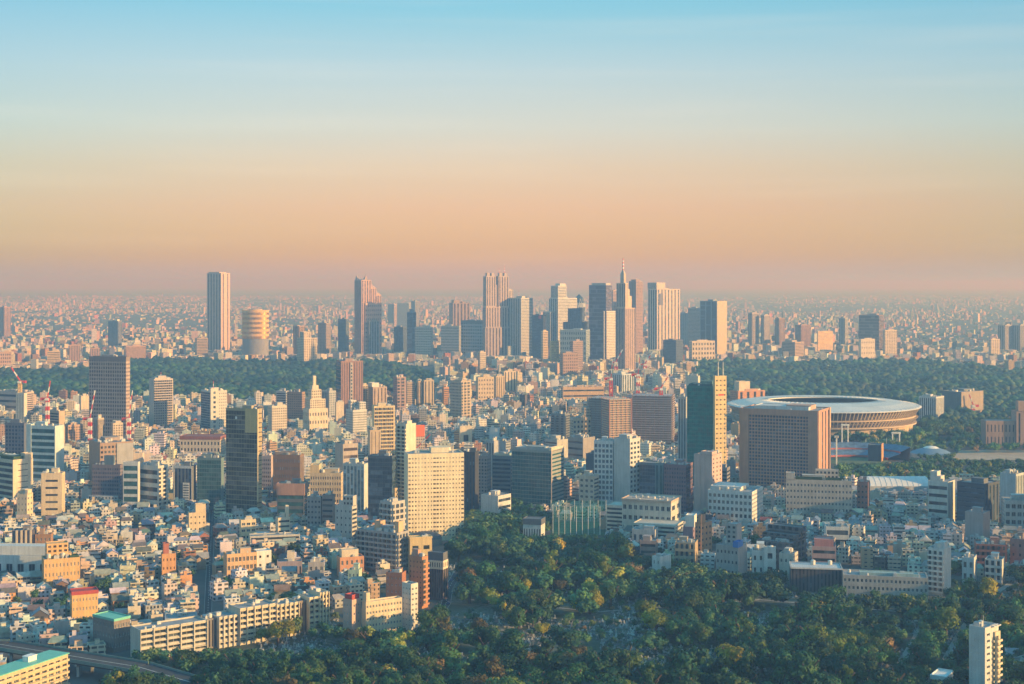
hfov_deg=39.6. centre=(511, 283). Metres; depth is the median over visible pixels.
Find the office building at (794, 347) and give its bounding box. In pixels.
[782,340,803,356]
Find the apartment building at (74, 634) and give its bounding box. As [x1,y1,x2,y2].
[69,629,87,643]
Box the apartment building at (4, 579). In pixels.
[0,576,14,583]
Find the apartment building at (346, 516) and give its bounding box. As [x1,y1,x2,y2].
[335,494,356,539]
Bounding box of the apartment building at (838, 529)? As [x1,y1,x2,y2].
[824,519,848,544]
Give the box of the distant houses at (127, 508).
[0,391,1023,561]
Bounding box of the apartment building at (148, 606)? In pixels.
[142,600,161,618]
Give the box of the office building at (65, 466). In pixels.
[64,462,67,471]
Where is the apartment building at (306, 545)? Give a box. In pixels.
[300,542,312,557]
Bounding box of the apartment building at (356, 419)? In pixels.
[346,400,366,433]
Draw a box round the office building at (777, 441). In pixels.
[739,403,830,487]
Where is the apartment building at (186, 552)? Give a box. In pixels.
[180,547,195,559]
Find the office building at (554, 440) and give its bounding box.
[545,435,567,459]
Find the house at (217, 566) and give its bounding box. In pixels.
[212,561,222,574]
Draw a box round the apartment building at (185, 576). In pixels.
[178,570,191,584]
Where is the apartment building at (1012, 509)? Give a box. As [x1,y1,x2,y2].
[1001,493,1023,527]
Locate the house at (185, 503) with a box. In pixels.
[178,498,187,507]
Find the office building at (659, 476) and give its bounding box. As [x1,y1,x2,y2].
[655,460,665,493]
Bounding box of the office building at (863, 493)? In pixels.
[857,476,869,508]
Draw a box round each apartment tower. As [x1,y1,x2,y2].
[0,306,10,336]
[94,414,103,438]
[149,375,172,425]
[293,325,304,353]
[318,321,330,353]
[372,402,394,453]
[393,374,405,409]
[396,420,415,499]
[404,446,463,540]
[416,379,422,406]
[423,378,433,404]
[450,378,471,417]
[478,351,485,373]
[560,351,577,375]
[570,339,582,370]
[587,395,617,439]
[601,396,631,437]
[614,433,639,500]
[632,393,674,444]
[694,450,721,510]
[748,312,758,344]
[761,314,769,343]
[775,317,784,344]
[795,324,810,345]
[969,619,1002,683]
[998,324,1012,349]
[1013,324,1023,350]
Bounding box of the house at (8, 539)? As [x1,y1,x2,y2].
[4,537,11,542]
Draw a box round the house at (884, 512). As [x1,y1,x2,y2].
[880,508,887,520]
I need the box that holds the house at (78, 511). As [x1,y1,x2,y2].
[74,508,86,516]
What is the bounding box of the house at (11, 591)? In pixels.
[0,587,16,601]
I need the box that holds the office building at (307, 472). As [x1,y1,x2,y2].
[306,465,309,480]
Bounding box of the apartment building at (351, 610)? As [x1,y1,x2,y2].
[343,592,360,629]
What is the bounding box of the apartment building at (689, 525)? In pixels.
[683,513,696,538]
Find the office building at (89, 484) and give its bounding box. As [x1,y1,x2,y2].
[84,480,91,487]
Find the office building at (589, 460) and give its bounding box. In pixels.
[586,450,593,473]
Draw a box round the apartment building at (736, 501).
[708,481,762,522]
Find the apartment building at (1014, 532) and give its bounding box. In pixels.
[1006,530,1017,535]
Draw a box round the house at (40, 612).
[31,606,48,620]
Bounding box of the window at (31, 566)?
[29,564,34,570]
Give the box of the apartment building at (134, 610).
[128,600,140,619]
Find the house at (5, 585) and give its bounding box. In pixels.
[0,583,15,587]
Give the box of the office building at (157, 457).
[150,454,162,462]
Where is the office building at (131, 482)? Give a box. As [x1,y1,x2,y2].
[123,461,139,509]
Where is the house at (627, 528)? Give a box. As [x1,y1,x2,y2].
[624,525,633,539]
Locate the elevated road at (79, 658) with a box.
[0,639,196,683]
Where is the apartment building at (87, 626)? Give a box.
[80,618,92,641]
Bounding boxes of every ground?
[0,288,1023,683]
[151,532,1023,683]
[954,450,1023,459]
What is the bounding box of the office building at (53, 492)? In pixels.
[41,467,64,519]
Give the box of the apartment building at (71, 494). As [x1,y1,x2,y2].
[65,489,79,501]
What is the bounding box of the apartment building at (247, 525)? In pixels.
[239,515,255,541]
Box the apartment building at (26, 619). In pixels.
[18,613,33,630]
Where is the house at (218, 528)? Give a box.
[212,523,227,537]
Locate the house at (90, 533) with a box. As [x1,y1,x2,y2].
[84,530,98,539]
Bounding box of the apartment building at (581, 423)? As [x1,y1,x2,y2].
[569,407,590,435]
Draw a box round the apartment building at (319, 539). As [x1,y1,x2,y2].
[313,534,327,550]
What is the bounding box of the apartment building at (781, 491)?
[776,487,785,496]
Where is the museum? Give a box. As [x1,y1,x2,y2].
[981,401,1023,448]
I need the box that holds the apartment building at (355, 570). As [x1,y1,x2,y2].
[348,563,361,582]
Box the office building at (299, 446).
[295,443,306,450]
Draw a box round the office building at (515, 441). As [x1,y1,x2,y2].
[508,437,520,449]
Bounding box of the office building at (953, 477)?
[949,475,960,489]
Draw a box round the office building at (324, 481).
[310,463,342,502]
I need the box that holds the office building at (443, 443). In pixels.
[439,440,449,446]
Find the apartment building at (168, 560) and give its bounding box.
[161,542,175,575]
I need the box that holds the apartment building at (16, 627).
[10,619,24,641]
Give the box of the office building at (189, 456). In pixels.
[184,453,194,461]
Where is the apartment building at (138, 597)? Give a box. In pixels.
[130,592,144,602]
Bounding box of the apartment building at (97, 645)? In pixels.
[87,638,105,653]
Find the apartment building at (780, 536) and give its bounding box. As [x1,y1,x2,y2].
[756,522,807,567]
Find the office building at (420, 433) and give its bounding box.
[416,424,424,448]
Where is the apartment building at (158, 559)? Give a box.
[155,554,160,563]
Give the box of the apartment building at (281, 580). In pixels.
[277,576,290,590]
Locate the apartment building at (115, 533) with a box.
[104,529,117,547]
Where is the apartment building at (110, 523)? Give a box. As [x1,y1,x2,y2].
[105,517,116,528]
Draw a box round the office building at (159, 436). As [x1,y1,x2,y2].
[154,431,165,447]
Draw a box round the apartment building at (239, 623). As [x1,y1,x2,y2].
[130,587,329,656]
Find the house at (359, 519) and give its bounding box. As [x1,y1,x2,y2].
[357,517,362,524]
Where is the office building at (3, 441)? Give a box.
[2,436,4,447]
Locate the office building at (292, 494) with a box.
[276,478,307,517]
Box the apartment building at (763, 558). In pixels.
[752,541,775,573]
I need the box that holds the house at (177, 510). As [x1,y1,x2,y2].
[173,507,184,517]
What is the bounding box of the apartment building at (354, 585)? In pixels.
[345,578,362,601]
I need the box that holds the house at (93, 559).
[80,556,96,568]
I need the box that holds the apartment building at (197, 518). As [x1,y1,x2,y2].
[188,503,205,531]
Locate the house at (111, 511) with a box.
[104,507,113,514]
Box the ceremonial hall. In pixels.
[303,376,327,430]
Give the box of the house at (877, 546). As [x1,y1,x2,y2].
[873,544,887,548]
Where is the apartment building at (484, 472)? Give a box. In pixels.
[479,451,490,505]
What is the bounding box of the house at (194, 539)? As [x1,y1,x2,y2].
[188,536,201,543]
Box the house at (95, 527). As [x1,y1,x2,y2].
[93,524,104,532]
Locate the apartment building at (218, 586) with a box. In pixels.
[210,577,227,600]
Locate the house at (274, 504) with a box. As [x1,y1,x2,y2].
[267,502,276,506]
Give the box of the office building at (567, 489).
[564,476,571,502]
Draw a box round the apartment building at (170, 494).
[168,489,172,501]
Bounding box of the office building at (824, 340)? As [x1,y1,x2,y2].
[817,331,832,350]
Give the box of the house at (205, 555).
[196,552,208,564]
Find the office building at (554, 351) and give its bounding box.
[550,341,558,361]
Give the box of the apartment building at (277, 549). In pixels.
[270,542,284,557]
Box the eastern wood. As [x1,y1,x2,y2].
[690,355,1023,424]
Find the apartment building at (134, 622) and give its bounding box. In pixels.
[130,619,143,625]
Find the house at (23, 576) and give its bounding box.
[15,571,30,589]
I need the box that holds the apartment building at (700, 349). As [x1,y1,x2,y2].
[689,340,714,360]
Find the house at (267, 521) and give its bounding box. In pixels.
[260,517,273,524]
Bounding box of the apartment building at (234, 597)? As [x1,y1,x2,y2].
[224,592,239,609]
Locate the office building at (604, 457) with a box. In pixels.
[594,436,613,508]
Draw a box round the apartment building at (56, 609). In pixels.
[48,602,64,619]
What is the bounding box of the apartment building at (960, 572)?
[953,559,961,575]
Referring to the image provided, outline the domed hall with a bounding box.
[910,446,949,458]
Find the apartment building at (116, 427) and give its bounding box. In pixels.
[111,420,122,436]
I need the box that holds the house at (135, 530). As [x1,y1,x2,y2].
[129,528,138,539]
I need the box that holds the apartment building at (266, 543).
[260,538,273,548]
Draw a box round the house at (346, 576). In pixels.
[344,570,347,583]
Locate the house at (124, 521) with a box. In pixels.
[120,517,131,529]
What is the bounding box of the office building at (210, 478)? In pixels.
[197,453,223,509]
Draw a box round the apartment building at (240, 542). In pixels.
[234,537,245,549]
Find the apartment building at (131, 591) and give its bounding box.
[126,588,142,602]
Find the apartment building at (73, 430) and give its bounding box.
[65,421,82,441]
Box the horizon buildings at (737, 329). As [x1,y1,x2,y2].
[0,293,1023,348]
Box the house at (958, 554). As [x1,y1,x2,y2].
[951,552,961,557]
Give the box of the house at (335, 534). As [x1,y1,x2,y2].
[327,531,341,539]
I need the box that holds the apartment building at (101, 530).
[97,524,108,536]
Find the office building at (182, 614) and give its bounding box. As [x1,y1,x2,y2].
[165,609,196,619]
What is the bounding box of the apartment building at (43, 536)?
[35,528,52,542]
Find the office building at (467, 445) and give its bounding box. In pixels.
[464,442,473,450]
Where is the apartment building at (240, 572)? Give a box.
[231,566,247,585]
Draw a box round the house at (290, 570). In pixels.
[282,566,296,575]
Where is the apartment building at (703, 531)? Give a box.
[695,514,711,552]
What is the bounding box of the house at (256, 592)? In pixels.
[242,589,260,598]
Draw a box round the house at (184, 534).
[177,531,190,536]
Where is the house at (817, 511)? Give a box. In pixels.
[809,508,820,517]
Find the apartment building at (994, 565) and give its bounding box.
[985,552,1004,583]
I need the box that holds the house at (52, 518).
[45,515,56,527]
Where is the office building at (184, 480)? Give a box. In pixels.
[173,461,195,505]
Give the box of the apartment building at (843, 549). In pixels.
[837,541,849,563]
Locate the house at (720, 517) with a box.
[716,514,729,520]
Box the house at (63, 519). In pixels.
[56,516,67,525]
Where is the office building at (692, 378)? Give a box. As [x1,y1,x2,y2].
[686,374,699,395]
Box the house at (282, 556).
[277,553,286,558]
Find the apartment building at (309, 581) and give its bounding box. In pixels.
[300,576,314,588]
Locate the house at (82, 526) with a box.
[78,522,89,529]
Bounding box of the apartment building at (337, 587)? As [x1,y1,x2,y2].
[329,580,346,595]
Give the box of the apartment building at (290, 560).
[277,550,301,575]
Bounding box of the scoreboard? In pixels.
[868,443,883,461]
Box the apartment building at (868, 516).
[862,511,873,525]
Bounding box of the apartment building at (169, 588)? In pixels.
[162,578,176,601]
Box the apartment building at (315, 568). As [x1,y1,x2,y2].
[308,557,323,580]
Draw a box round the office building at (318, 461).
[313,459,322,469]
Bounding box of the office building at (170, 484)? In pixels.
[168,477,172,488]
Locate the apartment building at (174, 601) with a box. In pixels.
[166,597,178,605]
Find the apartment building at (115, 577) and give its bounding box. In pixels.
[110,572,122,587]
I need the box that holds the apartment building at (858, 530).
[852,524,864,535]
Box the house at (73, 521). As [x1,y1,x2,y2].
[68,518,78,526]
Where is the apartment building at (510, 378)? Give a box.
[501,369,515,390]
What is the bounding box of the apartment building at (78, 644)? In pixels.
[68,639,87,650]
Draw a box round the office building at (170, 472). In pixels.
[168,469,172,476]
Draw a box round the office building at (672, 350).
[663,339,682,363]
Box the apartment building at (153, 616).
[148,608,162,621]
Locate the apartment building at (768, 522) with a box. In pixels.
[765,519,776,529]
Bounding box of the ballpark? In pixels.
[831,442,909,463]
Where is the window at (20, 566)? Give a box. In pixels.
[18,564,23,571]
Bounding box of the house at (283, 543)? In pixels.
[274,540,287,550]
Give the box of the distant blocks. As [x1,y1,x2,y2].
[0,335,1023,485]
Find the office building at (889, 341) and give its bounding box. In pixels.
[883,329,896,354]
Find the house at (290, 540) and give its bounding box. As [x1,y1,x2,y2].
[282,537,296,551]
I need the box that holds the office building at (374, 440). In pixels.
[368,426,380,454]
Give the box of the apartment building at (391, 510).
[379,497,405,529]
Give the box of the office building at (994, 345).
[989,338,999,353]
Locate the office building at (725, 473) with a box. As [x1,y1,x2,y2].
[722,464,729,481]
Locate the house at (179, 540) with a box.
[173,537,187,544]
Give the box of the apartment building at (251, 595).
[242,591,255,598]
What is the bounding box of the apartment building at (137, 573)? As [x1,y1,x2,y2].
[133,569,143,580]
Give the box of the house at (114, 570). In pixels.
[110,569,119,574]
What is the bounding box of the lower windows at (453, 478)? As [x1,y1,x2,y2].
[408,478,463,535]
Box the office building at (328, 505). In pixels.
[322,491,334,524]
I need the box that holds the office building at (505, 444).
[500,438,510,451]
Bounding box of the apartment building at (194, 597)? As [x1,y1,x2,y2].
[182,592,198,615]
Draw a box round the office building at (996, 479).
[992,476,999,490]
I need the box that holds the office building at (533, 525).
[523,516,544,536]
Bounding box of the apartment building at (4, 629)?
[0,622,11,637]
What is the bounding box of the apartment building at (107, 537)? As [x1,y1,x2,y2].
[102,532,113,542]
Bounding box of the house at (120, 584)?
[112,582,128,589]
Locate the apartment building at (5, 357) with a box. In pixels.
[0,350,10,365]
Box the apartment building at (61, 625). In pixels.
[54,615,69,635]
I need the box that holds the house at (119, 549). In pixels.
[116,546,122,556]
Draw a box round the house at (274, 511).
[270,509,276,514]
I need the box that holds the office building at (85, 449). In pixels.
[80,445,88,462]
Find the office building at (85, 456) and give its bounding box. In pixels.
[83,452,88,462]
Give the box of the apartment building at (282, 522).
[276,505,289,531]
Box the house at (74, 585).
[68,582,80,595]
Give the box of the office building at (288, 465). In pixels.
[273,450,303,500]
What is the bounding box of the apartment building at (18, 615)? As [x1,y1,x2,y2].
[12,611,24,622]
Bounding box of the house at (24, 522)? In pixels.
[18,520,29,524]
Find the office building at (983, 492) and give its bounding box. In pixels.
[957,477,998,522]
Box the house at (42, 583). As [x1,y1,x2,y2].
[36,581,50,587]
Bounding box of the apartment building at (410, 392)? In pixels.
[406,380,414,404]
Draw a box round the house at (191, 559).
[184,555,196,572]
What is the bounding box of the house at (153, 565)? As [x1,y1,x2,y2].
[149,563,159,575]
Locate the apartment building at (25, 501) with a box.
[17,488,32,518]
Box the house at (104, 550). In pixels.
[102,548,115,558]
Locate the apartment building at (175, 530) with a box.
[169,524,181,534]
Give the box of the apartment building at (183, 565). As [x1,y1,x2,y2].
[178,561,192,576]
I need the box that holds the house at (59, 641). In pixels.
[47,635,68,647]
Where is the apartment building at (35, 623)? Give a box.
[29,617,46,632]
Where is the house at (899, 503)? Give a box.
[894,501,905,505]
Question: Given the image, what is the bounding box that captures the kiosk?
[930,668,953,681]
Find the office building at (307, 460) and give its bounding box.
[304,454,311,474]
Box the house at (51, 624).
[47,621,53,629]
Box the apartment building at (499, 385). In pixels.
[493,374,504,397]
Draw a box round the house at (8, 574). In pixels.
[1,572,13,578]
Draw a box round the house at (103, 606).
[98,599,108,612]
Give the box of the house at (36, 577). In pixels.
[30,570,41,584]
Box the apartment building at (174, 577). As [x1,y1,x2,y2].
[165,573,179,588]
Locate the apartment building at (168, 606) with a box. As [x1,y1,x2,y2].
[163,602,178,619]
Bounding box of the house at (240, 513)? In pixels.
[232,510,243,518]
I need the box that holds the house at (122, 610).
[114,608,127,614]
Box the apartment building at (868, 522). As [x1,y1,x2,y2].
[862,520,872,525]
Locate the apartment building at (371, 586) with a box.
[364,578,379,598]
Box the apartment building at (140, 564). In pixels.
[135,559,147,571]
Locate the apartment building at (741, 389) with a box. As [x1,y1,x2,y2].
[730,381,764,400]
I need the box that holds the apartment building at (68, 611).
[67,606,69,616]
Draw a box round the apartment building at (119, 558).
[113,554,124,565]
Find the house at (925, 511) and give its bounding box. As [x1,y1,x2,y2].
[919,509,927,516]
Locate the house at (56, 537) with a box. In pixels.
[53,534,61,540]
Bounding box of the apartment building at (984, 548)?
[974,536,1006,570]
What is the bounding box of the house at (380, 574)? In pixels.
[374,569,390,586]
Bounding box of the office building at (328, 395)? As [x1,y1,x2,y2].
[321,388,335,416]
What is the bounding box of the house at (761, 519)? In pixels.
[759,517,771,523]
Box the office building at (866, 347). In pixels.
[859,338,874,357]
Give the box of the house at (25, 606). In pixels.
[17,602,29,613]
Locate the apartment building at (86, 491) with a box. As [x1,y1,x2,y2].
[81,486,91,500]
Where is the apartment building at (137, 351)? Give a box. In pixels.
[124,344,145,358]
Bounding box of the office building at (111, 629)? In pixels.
[92,611,130,652]
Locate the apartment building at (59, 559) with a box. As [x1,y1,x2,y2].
[42,540,79,588]
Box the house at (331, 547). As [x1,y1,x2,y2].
[326,543,340,558]
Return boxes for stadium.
[727,395,921,440]
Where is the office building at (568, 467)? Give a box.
[564,462,573,474]
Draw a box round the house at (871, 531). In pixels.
[863,525,877,536]
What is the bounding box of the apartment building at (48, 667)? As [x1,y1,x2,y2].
[0,650,69,683]
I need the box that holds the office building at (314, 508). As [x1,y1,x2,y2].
[307,491,321,526]
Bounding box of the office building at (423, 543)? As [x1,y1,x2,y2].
[408,534,432,571]
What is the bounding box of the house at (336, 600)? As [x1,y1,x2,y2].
[330,593,344,607]
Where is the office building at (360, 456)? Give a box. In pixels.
[358,449,363,461]
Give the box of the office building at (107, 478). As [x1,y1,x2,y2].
[88,455,122,501]
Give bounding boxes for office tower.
[5,419,26,453]
[89,354,129,437]
[108,319,121,345]
[201,381,226,428]
[207,272,229,349]
[226,405,261,512]
[242,309,268,354]
[336,358,362,413]
[338,318,348,351]
[354,275,381,354]
[368,320,378,353]
[368,450,395,519]
[388,303,396,325]
[394,325,406,351]
[397,302,410,326]
[407,303,415,353]
[411,300,418,326]
[415,325,432,354]
[441,324,460,351]
[449,300,469,325]
[461,319,482,355]
[463,447,478,510]
[483,264,509,355]
[509,289,512,297]
[509,296,532,355]
[512,444,563,508]
[532,314,545,357]
[543,283,576,355]
[563,308,588,328]
[575,294,585,320]
[589,283,611,358]
[603,311,614,358]
[612,289,615,310]
[615,258,634,369]
[629,279,642,353]
[648,283,679,349]
[678,393,686,461]
[680,312,687,344]
[687,381,712,485]
[688,307,699,346]
[700,299,726,353]
[713,362,726,463]
[839,317,847,343]
[859,313,883,349]
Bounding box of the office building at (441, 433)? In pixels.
[435,429,445,439]
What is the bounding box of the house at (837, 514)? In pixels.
[833,511,844,519]
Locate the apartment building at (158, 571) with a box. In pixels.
[156,564,160,579]
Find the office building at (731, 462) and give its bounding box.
[727,457,735,476]
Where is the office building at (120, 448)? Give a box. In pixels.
[89,436,132,479]
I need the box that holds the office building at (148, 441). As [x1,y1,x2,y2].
[144,437,153,449]
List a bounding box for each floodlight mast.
[834,436,838,464]
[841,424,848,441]
[891,432,900,441]
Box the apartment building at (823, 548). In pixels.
[812,535,835,562]
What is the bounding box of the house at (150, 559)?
[145,553,157,565]
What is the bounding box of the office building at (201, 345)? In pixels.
[195,336,207,355]
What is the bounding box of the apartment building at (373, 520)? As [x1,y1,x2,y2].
[368,516,377,524]
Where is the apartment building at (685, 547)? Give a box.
[675,536,697,564]
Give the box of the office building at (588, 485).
[579,470,598,509]
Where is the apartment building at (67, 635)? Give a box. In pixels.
[62,629,71,645]
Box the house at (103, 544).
[96,540,108,547]
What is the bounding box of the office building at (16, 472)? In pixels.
[0,452,32,503]
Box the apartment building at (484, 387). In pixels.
[476,374,493,400]
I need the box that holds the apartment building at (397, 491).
[393,483,399,498]
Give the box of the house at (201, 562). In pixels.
[195,555,205,569]
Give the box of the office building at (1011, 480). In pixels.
[1000,468,1023,509]
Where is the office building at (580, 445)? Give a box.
[567,433,594,459]
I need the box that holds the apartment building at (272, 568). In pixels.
[265,562,278,573]
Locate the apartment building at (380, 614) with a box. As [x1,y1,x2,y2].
[362,591,401,630]
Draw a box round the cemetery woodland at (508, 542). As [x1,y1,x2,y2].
[13,504,1023,683]
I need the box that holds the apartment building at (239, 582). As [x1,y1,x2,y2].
[232,577,245,587]
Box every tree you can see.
[103,671,124,683]
[111,671,127,683]
[121,670,155,683]
[125,672,151,683]
[152,672,167,681]
[153,675,177,683]
[170,649,199,669]
[170,679,180,683]
[187,676,203,683]
[190,651,207,673]
[193,674,207,683]
[197,664,230,675]
[206,672,232,683]
[209,657,233,666]
[210,664,230,675]
[213,656,230,666]
[224,649,253,669]
[228,667,250,678]
[232,677,252,683]
[244,655,269,671]
[250,670,282,683]
[250,671,266,683]
[254,680,275,683]
[266,619,295,645]
[271,677,297,683]
[275,659,287,674]
[276,653,293,672]
[278,591,297,598]
[278,671,298,678]
[282,674,297,683]
[293,658,326,673]
[294,669,322,683]
[297,671,312,683]
[300,646,318,665]
[316,647,343,678]
[319,676,334,683]
[328,660,354,674]
[330,678,348,683]
[332,664,369,683]
[338,638,364,651]
[339,643,376,666]
[342,627,368,640]
[351,655,370,681]
[352,670,374,683]
[359,626,393,646]
[365,663,390,679]
[379,673,402,683]
[380,647,413,671]
[391,650,420,668]
[394,646,419,655]
[400,665,433,680]
[401,654,432,668]
[401,672,434,683]
[403,674,442,680]
[413,624,439,649]
[415,606,446,628]
[415,677,448,683]
[419,606,450,618]
[419,655,444,674]
[427,629,458,646]
[428,642,458,667]
[433,604,449,629]
[433,678,449,683]
[434,616,452,632]
[438,630,462,672]
[443,536,482,561]
[449,673,466,683]
[458,572,484,603]
[460,673,490,683]
[461,664,473,679]
[463,560,496,576]
[469,625,500,647]
[470,617,487,629]
[470,649,490,674]
[473,523,502,537]
[474,661,503,676]
[478,587,497,603]
[483,656,508,680]
[483,676,516,683]
[487,653,520,671]
[490,628,524,654]
[494,571,515,594]
[500,567,525,592]
[502,594,519,626]
[503,573,529,598]
[504,555,533,577]
[504,675,524,683]
[505,606,526,630]
[506,597,529,623]
[507,667,529,677]
[510,645,527,668]
[517,677,533,683]
[520,577,532,586]
[523,589,550,618]
[523,599,543,625]
[524,667,547,682]
[526,560,552,576]
[530,674,550,683]
[531,588,550,604]
[531,638,555,664]
[531,653,548,674]
[534,622,550,637]
[543,549,561,585]
[544,625,582,648]
[545,680,569,683]
[546,658,566,683]
[546,667,581,683]
[551,648,575,658]
[551,649,575,660]
[553,580,567,590]
[554,555,597,568]
[558,651,587,668]
[561,661,595,683]
[570,590,603,613]
[570,645,586,655]
[572,542,596,560]
[579,549,611,568]
[580,647,619,675]
[584,583,597,591]
[592,677,622,683]
[593,672,624,682]
[596,555,613,584]
[598,581,625,607]
[603,661,659,679]
[607,535,631,551]
[614,648,628,667]
[617,645,646,669]
[622,679,636,683]
[630,676,654,683]
[633,597,659,617]
[637,661,661,683]
[640,609,667,631]
[658,566,674,579]
[658,670,668,683]
[659,611,678,634]
[661,586,686,612]
[662,644,712,674]
[663,619,689,644]
[664,667,694,683]
[669,612,699,636]
[675,678,699,683]
[676,606,697,618]
[683,585,715,615]
[683,590,705,612]
[685,673,717,683]
[690,621,713,648]
[700,587,725,603]
[706,601,730,621]
[708,653,730,677]
[708,673,744,683]
[712,573,747,602]
[713,643,753,673]
[717,613,752,633]
[719,667,736,683]
[726,599,739,618]
[726,625,752,637]
[727,630,753,645]
[730,649,760,683]
[733,639,762,660]
[735,620,755,633]
[738,633,767,645]
[739,661,760,683]
[744,579,761,608]
[753,644,776,673]
[755,646,795,669]
[770,640,794,654]
[771,608,800,624]
[771,615,795,640]
[784,605,809,620]
[785,649,819,681]
[786,621,809,639]
[787,624,828,644]
[790,621,811,630]
[792,595,835,620]
[794,636,834,654]
[800,671,833,683]
[802,677,817,683]
[806,671,842,683]
[809,645,834,660]
[818,584,846,603]
[819,660,853,679]
[820,650,849,668]
[823,633,856,651]
[834,602,865,623]
[838,630,868,642]
[838,664,854,683]
[840,642,861,663]
[841,629,869,635]
[842,654,869,683]
[852,625,873,636]
[852,635,864,645]
[855,639,865,649]
[856,643,888,662]
[857,652,878,681]
[863,643,880,671]
[866,611,899,625]
[866,635,901,666]
[867,667,904,683]
[868,622,899,638]
[868,623,901,643]
[868,675,896,683]
[890,661,927,683]
[899,676,915,683]
[905,644,938,664]
[906,639,940,665]
[915,628,947,642]
[922,606,958,630]
[927,595,960,610]
[931,606,960,639]
[952,631,968,669]
[952,666,968,681]
[957,607,988,623]
[959,577,981,598]
[962,659,968,668]
[969,598,997,613]
[975,592,1011,602]
[978,576,999,596]
[992,604,1023,622]
[994,605,1023,623]
[999,623,1023,638]
[1003,658,1019,669]
[1005,660,1023,680]
[1009,677,1023,683]
[1012,592,1023,603]
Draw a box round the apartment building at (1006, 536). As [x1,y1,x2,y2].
[1000,532,1012,549]
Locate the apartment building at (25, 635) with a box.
[16,627,33,642]
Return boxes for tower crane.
[11,367,26,392]
[40,381,50,423]
[83,391,94,440]
[122,390,132,439]
[604,359,612,395]
[613,349,622,372]
[631,358,639,393]
[641,352,652,375]
[654,377,667,394]
[969,395,978,410]
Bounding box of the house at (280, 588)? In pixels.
[274,584,289,593]
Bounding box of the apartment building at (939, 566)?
[927,540,950,595]
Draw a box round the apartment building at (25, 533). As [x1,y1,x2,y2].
[12,525,36,542]
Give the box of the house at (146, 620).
[138,619,151,622]
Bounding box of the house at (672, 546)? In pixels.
[670,543,674,551]
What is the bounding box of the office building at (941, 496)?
[928,470,954,520]
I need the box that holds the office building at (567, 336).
[560,328,589,362]
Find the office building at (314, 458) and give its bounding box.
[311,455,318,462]
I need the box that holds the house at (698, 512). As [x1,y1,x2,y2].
[691,511,701,521]
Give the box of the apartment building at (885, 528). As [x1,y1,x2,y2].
[879,521,890,543]
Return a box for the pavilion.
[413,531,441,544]
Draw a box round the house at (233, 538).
[223,535,236,550]
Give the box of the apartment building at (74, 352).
[69,344,79,361]
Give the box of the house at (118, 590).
[108,587,126,605]
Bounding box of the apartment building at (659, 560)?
[652,553,670,570]
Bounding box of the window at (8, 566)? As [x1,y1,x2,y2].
[6,564,11,570]
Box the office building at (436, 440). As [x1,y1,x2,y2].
[432,435,443,445]
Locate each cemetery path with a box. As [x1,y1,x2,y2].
[471,599,895,611]
[900,596,940,660]
[942,583,1011,658]
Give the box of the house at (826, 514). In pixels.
[821,509,832,520]
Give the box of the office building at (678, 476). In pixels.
[664,458,692,513]
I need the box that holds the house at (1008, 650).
[1005,647,1018,653]
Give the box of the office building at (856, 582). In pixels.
[842,569,927,602]
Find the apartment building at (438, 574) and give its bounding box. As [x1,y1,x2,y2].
[428,550,447,599]
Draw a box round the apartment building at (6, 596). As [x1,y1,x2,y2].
[0,591,10,601]
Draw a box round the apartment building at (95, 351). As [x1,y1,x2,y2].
[90,346,99,355]
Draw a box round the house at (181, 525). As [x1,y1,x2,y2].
[176,523,186,528]
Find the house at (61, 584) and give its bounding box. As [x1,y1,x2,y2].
[55,578,68,593]
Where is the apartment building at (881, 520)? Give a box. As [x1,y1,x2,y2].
[876,517,885,536]
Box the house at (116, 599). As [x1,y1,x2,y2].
[110,593,129,611]
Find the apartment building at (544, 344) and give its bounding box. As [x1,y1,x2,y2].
[541,330,547,358]
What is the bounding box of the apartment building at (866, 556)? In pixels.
[860,543,872,568]
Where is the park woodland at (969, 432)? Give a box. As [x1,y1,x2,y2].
[264,415,1023,509]
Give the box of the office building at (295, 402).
[287,389,304,419]
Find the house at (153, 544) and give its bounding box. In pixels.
[146,540,157,550]
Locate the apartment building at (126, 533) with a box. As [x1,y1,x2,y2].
[119,527,132,542]
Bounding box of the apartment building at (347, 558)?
[337,547,363,575]
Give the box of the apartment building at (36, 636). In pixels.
[33,627,45,643]
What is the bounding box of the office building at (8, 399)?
[0,389,33,411]
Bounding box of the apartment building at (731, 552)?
[716,521,746,573]
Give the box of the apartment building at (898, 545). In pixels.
[893,539,906,555]
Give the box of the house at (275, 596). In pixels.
[271,593,283,599]
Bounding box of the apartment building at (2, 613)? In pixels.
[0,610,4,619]
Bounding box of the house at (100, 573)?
[94,568,110,585]
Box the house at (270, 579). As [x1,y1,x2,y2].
[264,573,278,586]
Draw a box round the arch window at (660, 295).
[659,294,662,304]
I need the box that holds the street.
[204,510,214,613]
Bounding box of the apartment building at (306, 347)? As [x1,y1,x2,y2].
[297,331,316,361]
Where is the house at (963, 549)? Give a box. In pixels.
[958,546,968,552]
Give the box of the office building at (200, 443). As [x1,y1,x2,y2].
[179,434,225,453]
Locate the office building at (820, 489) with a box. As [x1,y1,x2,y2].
[786,468,851,520]
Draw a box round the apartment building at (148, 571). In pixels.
[140,566,154,579]
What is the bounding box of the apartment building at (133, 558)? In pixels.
[124,553,136,562]
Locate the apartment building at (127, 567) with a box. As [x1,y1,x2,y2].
[120,560,135,580]
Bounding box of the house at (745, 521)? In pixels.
[740,518,750,528]
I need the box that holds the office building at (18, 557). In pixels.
[0,543,44,574]
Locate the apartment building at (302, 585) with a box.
[292,579,308,591]
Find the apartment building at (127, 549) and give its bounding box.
[122,544,132,555]
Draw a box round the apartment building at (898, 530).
[892,522,904,538]
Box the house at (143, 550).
[136,546,151,561]
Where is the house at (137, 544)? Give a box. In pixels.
[130,542,146,554]
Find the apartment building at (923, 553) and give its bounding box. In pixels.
[919,546,927,562]

